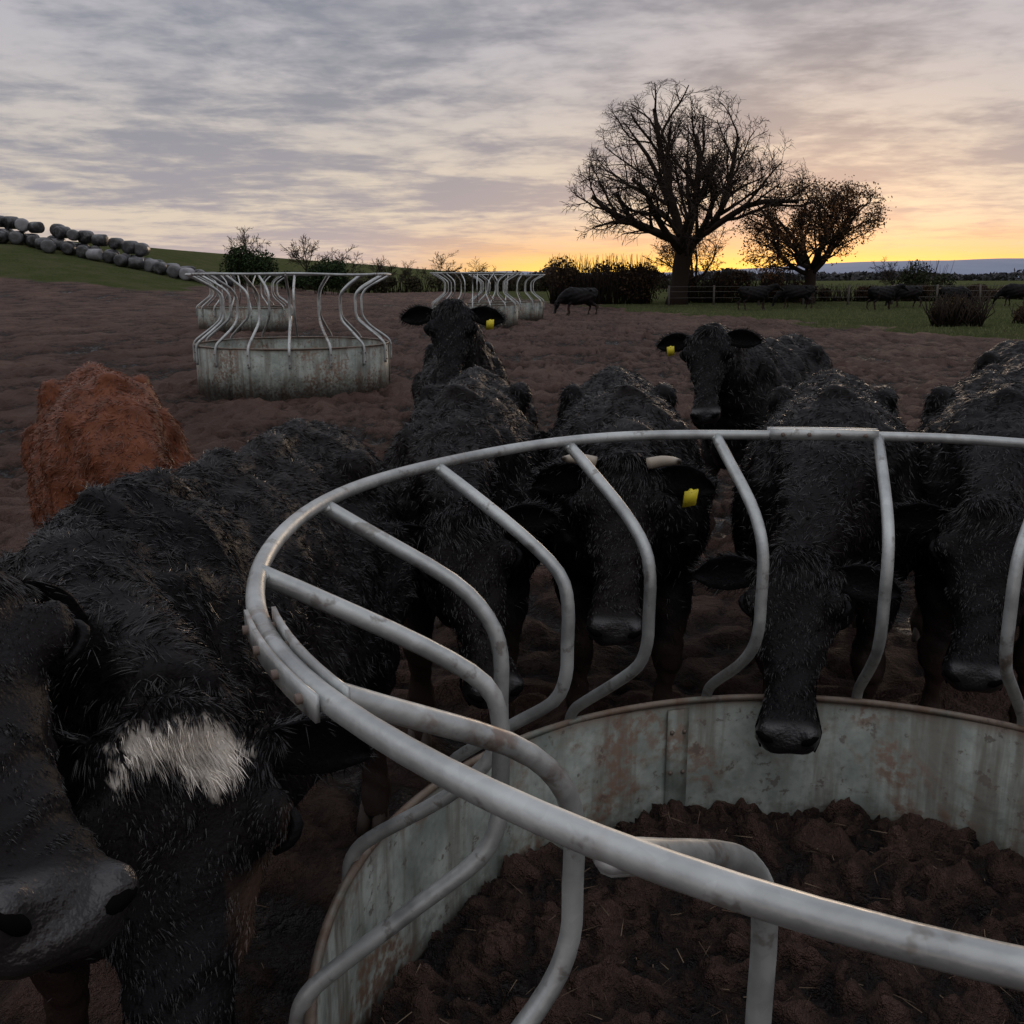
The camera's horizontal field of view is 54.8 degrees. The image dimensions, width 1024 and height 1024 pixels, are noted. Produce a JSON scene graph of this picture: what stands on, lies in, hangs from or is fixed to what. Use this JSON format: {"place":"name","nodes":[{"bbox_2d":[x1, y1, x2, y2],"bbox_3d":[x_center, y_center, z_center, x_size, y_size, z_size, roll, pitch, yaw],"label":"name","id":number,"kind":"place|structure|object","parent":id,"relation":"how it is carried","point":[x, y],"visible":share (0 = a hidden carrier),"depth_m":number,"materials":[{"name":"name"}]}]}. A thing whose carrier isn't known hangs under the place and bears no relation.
{"place":"outdoors","nodes":[
{"label":"outdoors","id":0,"kind":"place"},
{"bbox_2d":[0,241,1023,1023],"bbox_3d":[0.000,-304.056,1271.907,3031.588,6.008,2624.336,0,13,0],"label":"ground","id":1,"kind":"structure","parent":0,"point":[60,313],"depth_m":13.93,"materials":[{"name":"brown soil"}]},
{"bbox_2d":[0,558,138,979],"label":"black cow","id":2,"kind":"object","parent":1,"relation":"on","point":[69,888],"visible":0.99,"depth_m":1.00},
{"bbox_2d":[17,360,196,531],"bbox_3d":[-1.631,0.045,4.117,0.754,1.324,2.342,-6,15,-25],"label":"brown cow","id":3,"kind":"object","parent":1,"relation":"on","point":[100,423],"visible":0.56,"depth_m":3.61},
{"bbox_2d":[0,215,235,285],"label":"wrapped silage bales","id":4,"kind":"object","parent":1,"relation":"on","point":[55,240],"visible":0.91,"depth_m":82.09,"materials":[{"name":"grey plastic"}]},
{"bbox_2d":[0,416,420,1023],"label":"black cow","id":5,"kind":"object","parent":1,"relation":"on","point":[200,754],"visible":0.74,"depth_m":1.42},
{"bbox_2d":[195,275,292,332],"bbox_3d":[-8.206,-6.366,30.356,2.961,1.890,2.945,10,17,37],"label":"cattle ring feeder","id":6,"kind":"object","parent":1,"relation":"on","point":[208,316],"visible":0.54,"depth_m":29.49,"materials":[{"name":"grey metal"}]},
{"bbox_2d":[223,227,271,250],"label":"bare tree","id":7,"kind":"object","parent":1,"relation":"on","point":[242,237],"visible":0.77,"depth_m":115.40,"materials":[{"name":"brown plant"}]},
{"bbox_2d":[219,240,278,284],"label":"evergreen bush","id":8,"kind":"object","parent":1,"relation":"on","point":[242,260],"visible":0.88,"depth_m":88.44,"materials":[{"name":"green plant"}]},
{"bbox_2d":[185,272,392,401],"bbox_3d":[-3.252,-2.591,14.708,2.945,1.890,2.961,-4,14,-17],"label":"cattle ring feeder","id":9,"kind":"object","parent":1,"relation":"on","point":[271,369],"visible":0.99,"depth_m":13.72,"materials":[{"name":"grey metal"}]},
{"bbox_2d":[277,270,309,290],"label":"evergreen bush","id":10,"kind":"object","parent":1,"relation":"on","point":[301,282],"visible":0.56,"depth_m":92.88,"materials":[{"name":"green plant"}]},
{"bbox_2d":[280,235,330,270],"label":"bare tree","id":11,"kind":"object","parent":1,"relation":"on","point":[296,253],"visible":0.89,"depth_m":113.70,"materials":[{"name":"brown plant"}]},
{"bbox_2d":[304,256,348,294],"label":"evergreen bush","id":12,"kind":"object","parent":1,"relation":"on","point":[332,282],"visible":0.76,"depth_m":88.65,"materials":[{"name":"green plant"}]},
{"bbox_2d":[319,245,366,279],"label":"bare tree","id":13,"kind":"object","parent":1,"relation":"on","point":[343,258],"visible":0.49,"depth_m":108.59,"materials":[{"name":"brown plant"}]},
{"bbox_2d":[356,255,397,280],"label":"bare tree","id":14,"kind":"object","parent":1,"relation":"on","point":[381,269],"visible":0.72,"depth_m":106.90,"materials":[{"name":"grey plant"}]},
{"bbox_2d":[224,272,540,292],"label":"hedge","id":15,"kind":"object","parent":1,"relation":"on","point":[412,284],"visible":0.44,"depth_m":100.92,"materials":[{"name":"green plant"}]},
{"bbox_2d":[397,260,427,289],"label":"bare tree","id":16,"kind":"object","parent":1,"relation":"on","point":[404,273],"visible":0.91,"depth_m":101.73,"materials":[{"name":"grey plant"}]},
{"bbox_2d":[419,252,461,291],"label":"bare tree","id":17,"kind":"object","parent":1,"relation":"on","point":[440,260],"visible":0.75,"depth_m":108.23,"materials":[{"name":"brown plant"}]},
{"bbox_2d":[397,296,510,409],"bbox_3d":[-0.330,-0.628,6.440,0.800,1.558,2.319,-1,13,-6],"label":"black cow","id":18,"kind":"object","parent":1,"relation":"on","point":[452,328],"visible":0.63,"depth_m":5.41},
{"bbox_2d":[381,364,563,747],"bbox_3d":[-0.179,0.132,3.758,0.738,1.322,2.339,0,13,1],"label":"black cow","id":19,"kind":"object","parent":1,"relation":"on","point":[490,561],"visible":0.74,"depth_m":3.11},
{"bbox_2d":[430,272,520,327],"bbox_3d":[-1.204,-6.860,32.297,2.945,1.890,2.961,-7,15,-28],"label":"cattle ring feeder","id":20,"kind":"object","parent":1,"relation":"on","point":[510,310],"visible":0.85,"depth_m":31.77,"materials":[{"name":"grey metal"}]},
{"bbox_2d":[463,256,495,282],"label":"bare tree","id":21,"kind":"object","parent":1,"relation":"on","point":[481,269],"visible":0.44,"depth_m":111.89,"materials":[{"name":"grey plant"}]},
{"bbox_2d":[469,274,544,320],"bbox_3d":[-0.201,-8.206,38.145,2.945,1.890,2.961,-1,13,-6],"label":"cattle ring feeder","id":22,"kind":"object","parent":1,"relation":"on","point":[531,309],"visible":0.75,"depth_m":37.36,"materials":[{"name":"grey metal"}]},
{"bbox_2d":[2,452,1021,1023],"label":"straw","id":23,"kind":"object","parent":1,"relation":"on","point":[644,880],"visible":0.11,"depth_m":2.38,"materials":[{"name":"brown plant"}]},
{"bbox_2d":[441,270,670,291],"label":"hedge","id":24,"kind":"object","parent":1,"relation":"on","point":[663,286],"visible":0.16,"depth_m":106.71,"materials":[{"name":"green plant"}]},
{"bbox_2d":[553,287,598,315],"bbox_3d":[2.784,-9.188,43.129,2.174,1.242,0.688,-5,14,-19],"label":"black cow","id":25,"kind":"object","parent":1,"relation":"on","point":[569,296],"visible":1,"depth_m":42.91},
{"bbox_2d":[540,253,662,303],"bbox_3d":[5.466,-14.298,60.714,7.537,3.100,3.251,0,13,0],"label":"hedge","id":26,"kind":"object","parent":1,"relation":"on","point":[635,285],"visible":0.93,"depth_m":59.99,"materials":[{"name":"green plant"}]},
{"bbox_2d":[524,364,724,716],"bbox_3d":[0.419,0.113,3.844,0.747,1.319,2.277,1,13,4],"label":"black cow","id":27,"kind":"object","parent":1,"relation":"on","point":[665,490],"visible":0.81,"depth_m":3.22},
{"bbox_2d":[242,427,1023,1023],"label":"cattle ring feeder","id":28,"kind":"object","parent":1,"relation":"on","point":[420,867],"visible":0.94,"depth_m":2.10,"materials":[{"name":"grey metal"}]},
{"bbox_2d":[642,221,736,300],"bbox_3d":[11.383,-16.540,64.141,5.870,5.696,7.487,5,14,21],"label":"bare oak tree","id":29,"kind":"object","parent":1,"relation":"on","point":[707,264],"visible":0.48,"depth_m":63.71,"materials":[{"name":"brown plant"}]},
{"bbox_2d":[560,78,824,304],"bbox_3d":[9.662,-18.004,56.175,12.432,12.644,14.237,-9,16,-34],"label":"bare oak tree","id":30,"kind":"object","parent":1,"relation":"on","point":[682,241],"visible":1,"depth_m":55.01,"materials":[{"name":"brown plant"}]},
{"bbox_2d":[370,797,1023,1023],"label":"trampled muck","id":31,"kind":"object","parent":1,"relation":"on","point":[482,975],"visible":0.75,"depth_m":2.30,"materials":[{"name":"brown soil"}]},
{"bbox_2d":[435,266,1023,280],"bbox_3d":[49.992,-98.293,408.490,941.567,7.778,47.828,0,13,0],"label":"distant woodland","id":32,"kind":"object","parent":1,"relation":"on","point":[863,275],"visible":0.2,"depth_m":402.82,"materials":[{"name":"green plant"}]},
{"bbox_2d":[665,267,804,302],"bbox_3d":[13.962,-14.091,61.463,9.073,2.179,2.748,1,13,3],"label":"hedge","id":33,"kind":"object","parent":1,"relation":"on","point":[724,278],"visible":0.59,"depth_m":61.06,"materials":[{"name":"green plant"}]},
{"bbox_2d":[652,320,832,544],"bbox_3d":[1.555,-0.558,6.428,0.746,1.426,2.430,8,16,31],"label":"black cow","id":34,"kind":"object","parent":1,"relation":"on","point":[737,375],"visible":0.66,"depth_m":5.81},
{"bbox_2d":[737,283,783,309],"bbox_3d":[12.745,-11.053,50.781,2.475,1.351,0.690,-2,14,-10],"label":"black cow","id":35,"kind":"object","parent":1,"relation":"on","point":[756,293],"visible":0.98,"depth_m":50.52},
{"bbox_2d":[772,284,814,308],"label":"black cow","id":36,"kind":"object","parent":1,"relation":"on","point":[796,292],"visible":1,"depth_m":52.45},
{"bbox_2d":[686,366,927,754],"bbox_3d":[1.141,0.157,3.649,0.796,1.323,2.532,4,14,17],"label":"black cow","id":37,"kind":"object","parent":1,"relation":"on","point":[818,503],"visible":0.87,"depth_m":2.92},
{"bbox_2d":[730,173,892,303],"bbox_3d":[17.257,-15.946,57.561,9.016,7.706,10.285,0,13,0],"label":"oak tree","id":38,"kind":"object","parent":1,"relation":"on","point":[832,237],"visible":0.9,"depth_m":56.07,"materials":[{"name":"brown plant"}]},
{"bbox_2d":[613,302,1023,340],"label":"grass","id":39,"kind":"structure","parent":1,"relation":"on","point":[869,321],"depth_m":43.43,"materials":[{"name":"green plant"}]},
{"bbox_2d":[668,284,1023,305],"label":"wire fence","id":40,"kind":"object","parent":1,"relation":"on","point":[848,294],"visible":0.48,"depth_m":56.94,"materials":[{"name":"brown wood"}]},
{"bbox_2d":[866,284,908,309],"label":"black cow","id":41,"kind":"object","parent":1,"relation":"on","point":[883,293],"visible":0.99,"depth_m":50.45},
{"bbox_2d":[871,256,922,285],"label":"bare tree","id":42,"kind":"object","parent":1,"relation":"on","point":[891,277],"visible":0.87,"depth_m":87.53,"materials":[{"name":"grey plant"}]},
{"bbox_2d":[884,285,922,307],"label":"black cow","id":43,"kind":"object","parent":1,"relation":"on","point":[914,292],"visible":0.67,"depth_m":53.54},
{"bbox_2d":[815,283,996,301],"bbox_3d":[24.044,-13.872,62.456,12.750,1.185,2.390,0,13,0],"label":"hedge","id":44,"kind":"object","parent":1,"relation":"on","point":[860,293],"visible":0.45,"depth_m":62.21,"materials":[{"name":"green plant"}]},
{"bbox_2d":[893,259,955,296],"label":"bush","id":45,"kind":"object","parent":1,"relation":"on","point":[919,277],"visible":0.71,"depth_m":72.53,"materials":[{"name":"green plant"}]},
{"bbox_2d":[878,368,1023,723],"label":"black cow","id":46,"kind":"object","parent":1,"relation":"on","point":[964,519],"visible":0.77,"depth_m":3.02},
{"bbox_2d":[938,286,975,304],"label":"black cow","id":47,"kind":"object","parent":1,"relation":"on","point":[958,290],"visible":0.48,"depth_m":51.50},
{"bbox_2d":[920,292,996,326],"bbox_3d":[14.544,-6.630,32.354,2.622,1.154,1.568,0,13,0],"label":"bramble bush","id":48,"kind":"object","parent":1,"relation":"on","point":[956,312],"visible":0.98,"depth_m":32.17,"materials":[{"name":"brown plant"}]},
{"bbox_2d":[969,340,1023,375],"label":"black cow","id":49,"kind":"object","parent":1,"relation":"on","point":[1001,353],"visible":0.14,"depth_m":6.18},
{"bbox_2d":[977,283,1023,299],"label":"hedge","id":50,"kind":"object","parent":1,"relation":"on","point":[1000,287],"visible":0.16,"depth_m":69.84,"materials":[{"name":"green plant"}]},
{"bbox_2d":[983,352,1023,385],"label":"black cow","id":51,"kind":"object","parent":1,"relation":"on","point":[1014,367],"visible":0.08,"depth_m":5.21},
{"bbox_2d":[992,283,1023,305],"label":"black cow","id":52,"kind":"object","parent":1,"relation":"on","point":[1011,290],"visible":0.97,"depth_m":54.45},
{"bbox_2d":[1009,302,1023,323],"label":"bramble bush","id":53,"kind":"object","parent":1,"relation":"on","point":[1018,317],"visible":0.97,"depth_m":34.45,"materials":[{"name":"brown plant"}]},
{"bbox_2d":[0,0,1023,271],"label":"sky","id":54,"kind":"structure","parent":0,"point":[400,131],"materials":[{"name":"grey"}]},
{"bbox_2d":[490,258,1023,276],"bbox_3d":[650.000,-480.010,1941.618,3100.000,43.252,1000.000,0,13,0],"label":"distant hills","id":55,"kind":"structure","parent":0,"point":[980,266],"depth_m":1676.17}
]}

